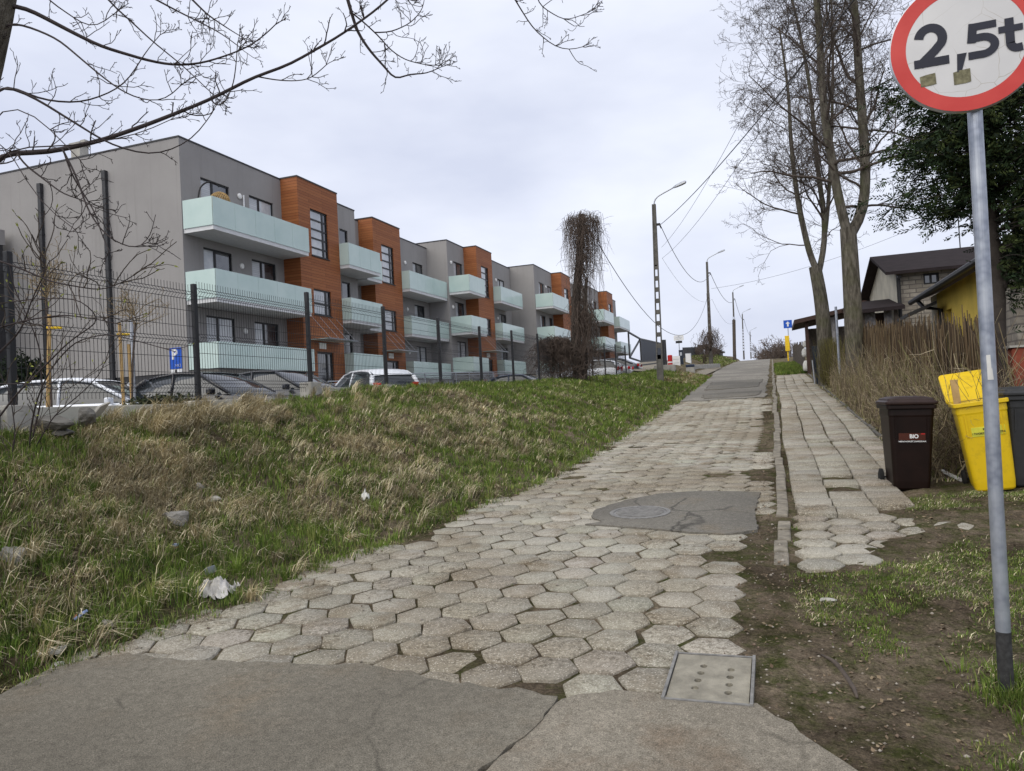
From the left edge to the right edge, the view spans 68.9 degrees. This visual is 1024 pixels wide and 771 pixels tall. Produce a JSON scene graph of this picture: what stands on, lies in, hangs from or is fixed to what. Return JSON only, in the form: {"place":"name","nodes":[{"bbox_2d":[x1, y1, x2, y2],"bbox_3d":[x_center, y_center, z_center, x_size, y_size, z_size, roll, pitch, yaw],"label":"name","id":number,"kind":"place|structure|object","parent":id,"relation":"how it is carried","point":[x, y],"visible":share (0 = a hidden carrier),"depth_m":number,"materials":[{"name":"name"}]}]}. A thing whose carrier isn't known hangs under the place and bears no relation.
{"place":"outdoors","nodes":[
{"label":"outdoors","id":0,"kind":"place"},
{"bbox_2d":[0,653,557,770],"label":"asphalt apron","id":1,"kind":"object","parent":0,"point":[130,712],"visible":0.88,"depth_m":3.46,"materials":[{"name":"asphalt"}]},
{"bbox_2d":[51,398,776,697],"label":"road","id":2,"kind":"structure","parent":0,"point":[603,663],"depth_m":5.20,"materials":[{"name":"concrete"}]},
{"bbox_2d":[585,491,760,534],"bbox_3d":[1.626,1.262,7.466,1.623,0.153,1.995,-3,-1,19],"label":"asphalt patch","id":3,"kind":"object","parent":2,"relation":"on","point":[715,512],"visible":0.84,"depth_m":7.22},
{"bbox_2d":[610,506,670,518],"bbox_3d":[1.277,1.280,7.442,0.600,0.076,0.600,-3,-1,19],"label":"manhole cover","id":4,"kind":"object","parent":3,"relation":"on","point":[638,512],"visible":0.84,"depth_m":7.41,"materials":[{"name":"metal"}]},
{"bbox_2d":[0,356,1023,770],"bbox_3d":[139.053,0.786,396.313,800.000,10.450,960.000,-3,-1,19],"label":"ground","id":5,"kind":"structure","parent":0,"point":[924,672],"depth_m":4.59,"materials":[{"name":"soil"}]},
{"bbox_2d":[0,229,5,380],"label":"apartment block","id":6,"kind":"structure","parent":5,"relation":"on","point":[2,244],"depth_m":33.58,"materials":[{"name":"paint"}]},
{"bbox_2d":[0,546,26,566],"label":"stone","id":7,"kind":"object","parent":5,"relation":"on","point":[15,550],"visible":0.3,"depth_m":5.29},
{"bbox_2d":[31,645,66,656],"bbox_3d":[-2.793,1.606,4.504,0.190,0.050,0.089,-3,-1,0],"label":"concrete shard","id":8,"kind":"object","parent":5,"relation":"on","point":[57,651],"visible":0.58,"depth_m":4.46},
{"bbox_2d":[52,429,75,435],"bbox_3d":[-4.354,0.451,7.271,0.238,0.072,0.174,-3,-1,3],"label":"concrete rubble","id":9,"kind":"object","parent":5,"relation":"on","point":[63,432],"visible":0.9,"depth_m":7.19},
{"bbox_2d":[32,415,74,429],"bbox_3d":[-4.454,0.361,7.237,0.502,0.148,0.192,-3,-1,19],"label":"concrete rubble","id":10,"kind":"object","parent":9,"relation":"on","point":[58,422],"visible":0.73,"depth_m":7.16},
{"bbox_2d":[78,407,95,427],"bbox_3d":[-4.338,0.324,7.591,0.261,0.218,0.144,-4,-2,42],"label":"concrete rubble","id":11,"kind":"object","parent":5,"relation":"on","point":[86,415],"visible":0.96,"depth_m":7.53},
{"bbox_2d":[0,204,193,454],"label":"budding shrub","id":12,"kind":"object","parent":5,"relation":"on","point":[25,384],"visible":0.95,"depth_m":6.30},
{"bbox_2d":[162,510,188,526],"bbox_3d":[-2.928,1.178,6.494,0.227,0.178,0.194,-2,-1,-28],"label":"stone","id":13,"kind":"object","parent":5,"relation":"on","point":[179,515],"visible":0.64,"depth_m":6.43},
{"bbox_2d":[0,135,383,384],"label":"apartment block","id":14,"kind":"structure","parent":5,"relation":"on","point":[287,240],"depth_m":33.06,"materials":[{"name":"paint"}]},
{"bbox_2d":[197,181,229,201],"bbox_3d":[-12.630,-7.678,31.759,0.862,2.010,1.529,-3,-1,19],"label":"hanging chair","id":15,"kind":"object","parent":14,"relation":"hanging from","point":[225,196],"visible":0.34,"depth_m":31.77,"materials":[{"name":"beige plastic"}]},
{"bbox_2d":[200,177,227,214],"bbox_3d":[-13.102,-7.838,32.982,0.180,2.295,1.860,-3,-1,19],"label":"window","id":16,"kind":"structure","parent":14,"relation":"in","point":[208,189],"depth_m":32.82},
{"bbox_2d":[203,247,231,282],"bbox_3d":[-12.941,-4.813,32.913,0.180,2.295,1.860,-3,-1,19],"label":"window","id":17,"kind":"structure","parent":14,"relation":"in","point":[212,258],"depth_m":32.95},
{"bbox_2d":[206,315,235,368],"bbox_3d":[-12.784,-1.858,32.846,0.180,2.315,1.860,-3,-1,19],"label":"window","id":18,"kind":"structure","parent":14,"relation":"in","point":[210,331],"depth_m":32.90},
{"bbox_2d":[249,195,272,215],"bbox_3d":[-12.058,-7.825,35.955,0.180,2.295,1.860,-3,-1,19],"label":"window","id":19,"kind":"structure","parent":14,"relation":"in","point":[256,204],"depth_m":36.04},
{"bbox_2d":[252,259,275,280],"bbox_3d":[-11.898,-4.800,35.885,0.180,2.295,1.860,-3,-1,19],"label":"window","id":20,"kind":"structure","parent":14,"relation":"in","point":[260,269],"depth_m":35.96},
{"bbox_2d":[255,322,278,369],"bbox_3d":[-11.741,-1.845,35.818,0.180,2.315,1.860,-3,-1,19],"label":"window","id":21,"kind":"structure","parent":14,"relation":"in","point":[269,335],"depth_m":35.89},
{"bbox_2d":[310,209,329,260],"bbox_3d":[-10.023,-7.813,38.790,0.180,2.445,1.620,-3,-1,19],"label":"window","id":22,"kind":"structure","parent":14,"relation":"in","point":[317,220],"depth_m":38.88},
{"bbox_2d":[314,289,332,317],"bbox_3d":[-9.834,-4.259,38.709,0.180,1.365,1.620,-3,-1,19],"label":"window","id":23,"kind":"structure","parent":14,"relation":"in","point":[317,293],"depth_m":38.79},
{"bbox_2d":[317,352,333,384],"bbox_3d":[-9.710,-0.598,38.682,0.090,2.250,1.500,-3,-1,19],"label":"door","id":24,"kind":"structure","parent":14,"relation":"in","point":[324,354],"depth_m":38.86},
{"bbox_2d":[339,229,346,242],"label":"window","id":25,"kind":"structure","parent":14,"relation":"in","point":[343,234],"depth_m":42.96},
{"bbox_2d":[342,282,349,297],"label":"window","id":26,"kind":"structure","parent":14,"relation":"in","point":[345,286],"depth_m":42.86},
{"bbox_2d":[344,333,351,352],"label":"window","id":27,"kind":"structure","parent":14,"relation":"in","point":[348,349],"depth_m":42.81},
{"bbox_2d":[195,576,240,599],"bbox_3d":[-2.216,1.490,5.573,0.330,0.145,0.234,-3,-1,19],"label":"crumpled cloth","id":28,"kind":"object","parent":5,"relation":"on","point":[215,586],"visible":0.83,"depth_m":5.52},
{"bbox_2d":[0,0,603,276],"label":"overhanging tree","id":29,"kind":"object","parent":5,"relation":"on","point":[7,10],"visible":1,"depth_m":4.58,"materials":[{"name":"brown plant"}]},
{"bbox_2d":[0,251,626,431],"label":"fence","id":30,"kind":"object","parent":5,"relation":"on","point":[71,412],"visible":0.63,"depth_m":10.17,"materials":[{"name":"metal"}]},
{"bbox_2d":[0,369,711,693],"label":"bank grass","id":31,"kind":"structure","parent":5,"relation":"on","point":[155,424],"depth_m":7.38,"materials":[{"name":"plant"}]},
{"bbox_2d":[94,402,109,417],"bbox_3d":[-4.292,0.268,7.753,0.227,0.186,0.125,-3,-1,1],"label":"concrete rubble","id":32,"kind":"object","parent":31,"relation":"on","point":[99,410],"visible":0.71,"depth_m":7.73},
{"bbox_2d":[354,216,451,384],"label":"apartment block","id":33,"kind":"structure","parent":5,"relation":"on","point":[402,283],"depth_m":48.78,"materials":[{"name":"paint"}]},
{"bbox_2d":[381,244,395,285],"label":"window","id":34,"kind":"structure","parent":33,"relation":"in","point":[387,255],"depth_m":47.56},
{"bbox_2d":[385,309,397,332],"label":"window","id":35,"kind":"structure","parent":33,"relation":"in","point":[391,322],"depth_m":47.49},
{"bbox_2d":[415,305,423,317],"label":"window","id":36,"kind":"structure","parent":33,"relation":"in","point":[419,310],"depth_m":53.80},
{"bbox_2d":[417,347,426,361],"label":"window","id":37,"kind":"structure","parent":33,"relation":"in","point":[423,354],"depth_m":53.82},
{"bbox_2d":[416,239,525,383],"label":"apartment block","id":38,"kind":"structure","parent":5,"relation":"on","point":[481,294],"depth_m":57.13,"materials":[{"name":"paint"}]},
{"bbox_2d":[453,261,461,275],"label":"window","id":39,"kind":"structure","parent":38,"relation":"in","point":[457,267],"depth_m":56.59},
{"bbox_2d":[455,302,463,315],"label":"window","id":40,"kind":"structure","parent":38,"relation":"in","point":[459,306],"depth_m":56.56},
{"bbox_2d":[457,341,465,356],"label":"window","id":41,"kind":"structure","parent":38,"relation":"in","point":[459,343],"depth_m":56.51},
{"bbox_2d":[481,266,489,298],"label":"window","id":42,"kind":"structure","parent":38,"relation":"in","point":[484,273],"depth_m":59.13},
{"bbox_2d":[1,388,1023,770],"bbox_3d":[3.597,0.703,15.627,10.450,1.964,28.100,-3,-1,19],"label":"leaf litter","id":43,"kind":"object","parent":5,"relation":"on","point":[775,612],"visible":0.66,"depth_m":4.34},
{"bbox_2d":[508,264,589,374],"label":"apartment block","id":44,"kind":"structure","parent":5,"relation":"on","point":[545,296],"depth_m":67.55,"materials":[{"name":"paint"}]},
{"bbox_2d":[525,210,618,380],"bbox_3d":[1.900,-2.129,25.492,3.446,7.483,2.701,-3,-1,-8],"label":"vine covered pole","id":45,"kind":"object","parent":5,"relation":"on","point":[571,355],"visible":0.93,"depth_m":25.10,"materials":[{"name":"plant"}]},
{"bbox_2d":[581,285,630,359],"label":"apartment block","id":46,"kind":"structure","parent":5,"relation":"on","point":[611,324],"depth_m":85.80,"materials":[{"name":"paint"}]},
{"bbox_2d":[244,453,1018,759],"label":"pebbles","id":47,"kind":"object","parent":5,"relation":"on","point":[837,682],"visible":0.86,"depth_m":4.18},
{"bbox_2d":[652,180,685,380],"bbox_3d":[7.346,-4.587,34.323,1.846,9.463,0.250,-3,-1,19],"label":"street lamp","id":48,"kind":"object","parent":5,"relation":"on","point":[659,358],"visible":0.97,"depth_m":34.48,"materials":[{"name":"concrete"}]},
{"bbox_2d":[662,0,801,246],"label":"overhead cable","id":49,"kind":"object","parent":48,"relation":"attached to","point":[744,113],"visible":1,"depth_m":16.24,"materials":[{"name":"rubber"}]},
{"bbox_2d":[664,0,840,256],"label":"overhead cable","id":50,"kind":"object","parent":48,"relation":"attached to","point":[770,115],"visible":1,"depth_m":14.54,"materials":[{"name":"rubber"}]},
{"bbox_2d":[660,0,853,224],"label":"overhead cable","id":51,"kind":"object","parent":48,"relation":"attached to","point":[775,98],"visible":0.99,"depth_m":15.49,"materials":[{"name":"rubber"}]},
{"bbox_2d":[682,347,702,357],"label":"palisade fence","id":52,"kind":"object","parent":5,"relation":"on","point":[691,350],"visible":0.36,"depth_m":68.46,"materials":[{"name":"metal"}]},
{"bbox_2d":[691,325,724,360],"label":"bush","id":53,"kind":"object","parent":5,"relation":"on","point":[712,335],"visible":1,"depth_m":62.16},
{"bbox_2d":[661,650,755,706],"bbox_3d":[0.958,1.470,3.579,0.399,0.194,0.550,-3,-1,19],"label":"drain cover","id":54,"kind":"object","parent":5,"relation":"on","point":[710,678],"visible":0.92,"depth_m":3.56,"materials":[{"name":"concrete"}]},
{"bbox_2d":[706,293,712,359],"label":"utility pole","id":55,"kind":"object","parent":5,"relation":"on","point":[709,315],"visible":0.19,"depth_m":63.94,"materials":[{"name":"concrete"}]},
{"bbox_2d":[598,243,706,334],"bbox_3d":[9.914,-5.346,44.554,0.025,5.119,41.409,-4,-1,20],"label":"overhead cable","id":56,"kind":"object","parent":55,"relation":"attached to","point":[634,299],"visible":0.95,"depth_m":30.52,"materials":[{"name":"rubber"}]},
{"bbox_2d":[706,249,724,363],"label":"street lamp","id":57,"kind":"object","parent":5,"relation":"on","point":[708,312],"visible":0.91,"depth_m":62.73,"materials":[{"name":"metal"}]},
{"bbox_2d":[732,320,735,359],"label":"utility pole","id":58,"kind":"object","parent":5,"relation":"on","point":[734,336],"visible":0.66,"depth_m":101.58,"materials":[{"name":"concrete"}]},
{"bbox_2d":[750,335,791,359],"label":"distant tree","id":59,"kind":"object","parent":5,"relation":"on","point":[766,350],"visible":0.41,"depth_m":165.31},
{"bbox_2d":[757,339,793,358],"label":"distant tree","id":60,"kind":"object","parent":5,"relation":"on","point":[780,354],"visible":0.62,"depth_m":149.86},
{"bbox_2d":[772,359,790,565],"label":"kerb","id":61,"kind":"structure","parent":5,"relation":"on","point":[784,526],"depth_m":7.83,"materials":[{"name":"concrete"}]},
{"bbox_2d":[792,341,804,365],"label":"picket fence","id":62,"kind":"object","parent":5,"relation":"on","point":[798,358],"visible":0.59,"depth_m":52.10,"materials":[{"name":"grey wood"}]},
{"bbox_2d":[802,341,806,370],"bbox_3d":[15.482,-1.562,39.403,0.360,1.620,0.304,-3,-1,19],"label":"sack pile","id":63,"kind":"object","parent":5,"relation":"on","point":[804,355],"visible":0.67,"depth_m":39.31,"materials":[{"name":"paper"}]},
{"bbox_2d":[711,0,908,386],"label":"bare tree","id":64,"kind":"object","parent":5,"relation":"on","point":[823,320],"visible":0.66,"depth_m":26.93,"materials":[{"name":"brown plant"}]},
{"bbox_2d":[811,346,817,384],"bbox_3d":[11.621,-0.710,28.302,0.479,1.581,0.159,-3,-1,19],"label":"metal sheet","id":65,"kind":"object","parent":5,"relation":"on","point":[814,366],"visible":0.37,"depth_m":28.35,"materials":[{"name":"metal"}]},
{"bbox_2d":[792,308,845,373],"bbox_3d":[17.130,-2.146,39.887,3.837,3.653,5.400,-3,-1,19],"label":"carport","id":66,"kind":"object","parent":5,"relation":"on","point":[806,323],"visible":0.26,"depth_m":38.15,"materials":[{"name":"brown wood"}]},
{"bbox_2d":[812,337,845,388],"bbox_3d":[10.768,-0.814,25.102,1.170,1.906,5.981,-3,-1,19],"label":"hedge","id":67,"kind":"object","parent":5,"relation":"on","point":[824,362],"visible":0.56,"depth_m":23.77,"materials":[{"name":"plant"}]},
{"bbox_2d":[834,307,840,371],"bbox_3d":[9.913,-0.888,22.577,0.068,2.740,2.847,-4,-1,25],"label":"fence post","id":68,"kind":"object","parent":5,"relation":"on","point":[837,334],"visible":0.61,"depth_m":21.30,"materials":[{"name":"metal"}]},
{"bbox_2d":[821,654,858,698],"bbox_3d":[1.593,1.393,3.589,0.059,0.052,0.486,-3,-1,5],"label":"tree root","id":69,"kind":"object","parent":5,"relation":"on","point":[844,673],"visible":0.98,"depth_m":3.61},
{"bbox_2d":[808,373,881,438],"bbox_3d":[10.141,0.188,23.990,0.107,1.815,31.596,-4,-1,20],"label":"edging","id":70,"kind":"object","parent":5,"relation":"on","point":[874,431],"visible":0.37,"depth_m":14.89,"materials":[{"name":"concrete"}]},
{"bbox_2d":[691,354,1023,770],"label":"verge grass","id":71,"kind":"structure","parent":5,"relation":"on","point":[1011,696],"depth_m":4.57,"materials":[{"name":"plant"}]},
{"bbox_2d":[720,0,1021,383],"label":"bare tree","id":72,"kind":"object","parent":5,"relation":"on","point":[853,316],"visible":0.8,"depth_m":19.66,"materials":[{"name":"brown plant"}]},
{"bbox_2d":[862,299,904,349],"bbox_3d":[12.314,-1.411,25.253,1.500,3.227,2.600,-3,-1,19],"label":"gazebo","id":73,"kind":"object","parent":5,"relation":"on","point":[871,308],"visible":0.34,"depth_m":24.52,"materials":[{"name":"wood"}]},
{"bbox_2d":[793,514,973,572],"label":"pavement hexagons","id":74,"kind":"object","parent":5,"relation":"on","point":[818,552],"visible":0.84,"depth_m":6.00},
{"bbox_2d":[875,396,937,489],"bbox_3d":[4.211,0.600,7.975,0.495,0.976,0.647,-2,-1,16],"label":"wheelie bin","id":75,"kind":"object","parent":5,"relation":"on","point":[907,428],"visible":0.97,"depth_m":7.74,"materials":[{"name":"plastic"}]},
{"bbox_2d":[861,219,974,331],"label":"stone house","id":76,"kind":"structure","parent":5,"relation":"on","point":[904,278],"depth_m":24.85,"materials":[{"name":"stone"}]},
{"bbox_2d":[923,273,938,283],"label":"window","id":77,"kind":"structure","parent":76,"relation":"in","point":[929,278],"depth_m":24.43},
{"bbox_2d":[820,309,1023,479],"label":"brambles","id":78,"kind":"object","parent":5,"relation":"on","point":[862,394],"visible":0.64,"depth_m":10.72,"materials":[{"name":"plant"}]},
{"bbox_2d":[862,307,999,418],"bbox_3d":[7.573,-0.332,14.642,0.224,2.890,13.406,-3,-1,19],"label":"reed fence","id":79,"kind":"object","parent":5,"relation":"on","point":[903,332],"visible":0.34,"depth_m":11.52,"materials":[{"name":"plant"}]},
{"bbox_2d":[846,67,1023,386],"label":"conifer","id":80,"kind":"object","parent":5,"relation":"on","point":[949,162],"visible":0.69,"depth_m":10.25,"materials":[{"name":"green plant"}]},
{"bbox_2d":[897,258,977,347],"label":"yellow house","id":81,"kind":"structure","parent":5,"relation":"on","point":[956,291],"depth_m":18.26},
{"bbox_2d":[889,0,1023,693],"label":"weight limit sign","id":82,"kind":"object","parent":5,"relation":"on","point":[956,56],"visible":0.94,"depth_m":3.30,"materials":[{"name":"metal"}]},
{"bbox_2d":[938,369,1015,490],"bbox_3d":[4.842,0.438,7.745,0.495,1.185,1.152,-10,-4,26],"label":"wheelie bin","id":83,"kind":"object","parent":5,"relation":"on","point":[973,450],"visible":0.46,"depth_m":7.32,"materials":[{"name":"plastic"}]},
{"bbox_2d":[950,380,960,403],"bbox_3d":[4.591,0.119,7.714,0.092,0.360,0.055,-3,-1,19],"label":"sticker","id":84,"kind":"object","parent":83,"relation":"in","point":[955,392],"visible":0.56,"depth_m":7.71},
{"bbox_2d":[998,386,1023,486],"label":"wheelie bin","id":85,"kind":"object","parent":5,"relation":"on","point":[1015,403],"visible":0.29,"depth_m":7.24,"materials":[{"name":"plastic"}]},
{"bbox_2d":[1003,345,1023,386],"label":"terracotta wall","id":86,"kind":"structure","parent":5,"relation":"on","point":[1011,350],"depth_m":9.08,"materials":[{"name":"brick"}]},
{"bbox_2d":[1006,278,1023,386],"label":"brick outbuilding","id":87,"kind":"structure","parent":5,"relation":"on","point":[1014,337],"depth_m":13.23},
{"bbox_2d":[0,0,1023,362],"label":"sky","id":88,"kind":"structure","parent":0,"point":[494,159],"materials":[{"name":"white"}]},
{"bbox_2d":[532,360,719,377],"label":"driveway","id":89,"kind":"structure","parent":0,"point":[703,371],"depth_m":54.80,"materials":[{"name":"concrete"}]},
{"bbox_2d":[603,358,642,372],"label":"parked car","id":90,"kind":"object","parent":89,"relation":"on","point":[633,364],"visible":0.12,"depth_m":51.49,"materials":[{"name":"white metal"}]},
{"bbox_2d":[627,331,666,365],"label":"sliding gate","id":91,"kind":"structure","parent":89,"relation":"on","point":[647,350],"depth_m":44.73,"materials":[{"name":"metal"}]},
{"bbox_2d":[695,363,720,368],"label":"driveway kerb","id":92,"kind":"structure","parent":89,"relation":"on","point":[702,366],"depth_m":57.55,"materials":[{"name":"concrete"}]},
{"bbox_2d":[486,689,857,770],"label":"pale asphalt apron","id":93,"kind":"object","parent":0,"point":[617,730],"visible":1,"depth_m":3.03,"materials":[{"name":"asphalt"}]},
{"bbox_2d":[682,359,769,400],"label":"road asphalt","id":94,"kind":"structure","parent":0,"point":[747,370],"depth_m":40.42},
{"bbox_2d":[701,390,761,398],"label":"asphalt repair","id":95,"kind":"structure","parent":94,"relation":"on","point":[733,394],"depth_m":25.32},
{"bbox_2d":[705,379,762,389],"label":"asphalt repair","id":96,"kind":"structure","parent":94,"relation":"on","point":[733,384],"depth_m":32.18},
{"bbox_2d":[776,374,914,518],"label":"pavement","id":97,"kind":"structure","parent":0,"point":[874,496],"depth_m":10.00,"materials":[{"name":"concrete"}]},
{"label":"parking lot","id":98,"kind":"structure","parent":0,"visible":0},
{"bbox_2d":[0,348,36,386],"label":"evergreen shrub","id":99,"kind":"object","parent":98,"relation":"on","point":[4,372],"visible":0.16,"depth_m":26.06,"materials":[{"name":"green plant"}]},
{"bbox_2d":[17,356,45,381],"bbox_3d":[-17.038,0.021,26.528,1.180,2.158,1.200,-3,-1,19],"label":"evergreen shrub","id":100,"kind":"object","parent":98,"relation":"on","point":[38,374],"visible":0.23,"depth_m":26.40,"materials":[{"name":"green plant"}]},
{"bbox_2d":[10,236,77,406],"bbox_3d":[-7.082,-0.630,11.450,0.962,3.270,0.802,-3,-1,19],"label":"young tree","id":101,"kind":"object","parent":98,"relation":"on","point":[49,396],"visible":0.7,"depth_m":11.35,"materials":[{"name":"plant"}]},
{"bbox_2d":[0,378,143,406],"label":"parked car","id":102,"kind":"object","parent":98,"relation":"on","point":[90,399],"visible":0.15,"depth_m":15.02,"materials":[{"name":"white metal"}]},
{"bbox_2d":[94,282,170,402],"bbox_3d":[-6.792,-0.494,13.193,1.250,2.849,1.391,-3,-1,19],"label":"young tree","id":103,"kind":"object","parent":98,"relation":"on","point":[131,379],"visible":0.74,"depth_m":13.27,"materials":[{"name":"plant"}]},
{"bbox_2d":[129,320,136,402],"bbox_3d":[-7.313,-0.058,14.437,0.080,2.511,0.076,-3,-1,19],"label":"steel post","id":104,"kind":"object","parent":98,"relation":"on","point":[131,330],"visible":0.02,"depth_m":14.43,"materials":[{"name":"metal"}]},
{"bbox_2d":[119,390,209,404],"bbox_3d":[-5.662,0.411,12.167,1.985,0.652,0.679,-3,-1,19],"label":"hedge","id":105,"kind":"object","parent":98,"relation":"on","point":[143,400],"visible":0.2,"depth_m":12.09,"materials":[{"name":"green plant"}]},
{"bbox_2d":[169,347,181,373],"bbox_3d":[-9.401,0.245,21.015,0.420,2.626,0.126,-3,-1,19],"label":"parking sign","id":106,"kind":"object","parent":98,"relation":"on","point":[178,352],"visible":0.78,"depth_m":21.00,"materials":[{"name":"metal"}]},
{"bbox_2d":[136,372,287,400],"bbox_3d":[-6.611,0.431,16.202,4.412,1.484,2.060,-3,-1,18],"label":"parked car","id":107,"kind":"object","parent":98,"relation":"on","point":[188,378],"visible":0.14,"depth_m":15.63,"materials":[{"name":"black metal"}]},
{"bbox_2d":[238,370,336,396],"bbox_3d":[-5.833,0.337,18.738,4.412,1.485,2.060,-3,-1,19],"label":"parked car","id":108,"kind":"object","parent":98,"relation":"on","point":[274,375],"visible":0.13,"depth_m":18.04,"materials":[{"name":"grey metal"}]},
{"bbox_2d":[335,369,419,386],"bbox_3d":[-4.570,0.282,23.865,2.060,1.539,4.142,-2,-2,-35],"label":"parked car","id":109,"kind":"object","parent":98,"relation":"on","point":[347,383],"visible":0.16,"depth_m":22.58,"materials":[{"name":"white metal"}]},
{"bbox_2d":[490,374,537,381],"bbox_3d":[0.351,0.185,35.486,4.412,1.484,2.060,-3,-1,19],"label":"parked car","id":110,"kind":"object","parent":98,"relation":"on","point":[520,376],"visible":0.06,"depth_m":34.99,"materials":[{"name":"grey metal"}]},
{"bbox_2d":[561,360,622,376],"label":"parked car","id":111,"kind":"object","parent":98,"relation":"on","point":[602,368],"visible":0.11,"depth_m":45.45,"materials":[{"name":"white metal"}]},
{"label":"walkway","id":112,"kind":"structure","parent":0,"visible":0},
{"bbox_2d":[412,371,511,384],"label":"handrail","id":113,"kind":"object","parent":112,"relation":"on","point":[437,380],"visible":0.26,"depth_m":41.93,"materials":[{"name":"metal"}]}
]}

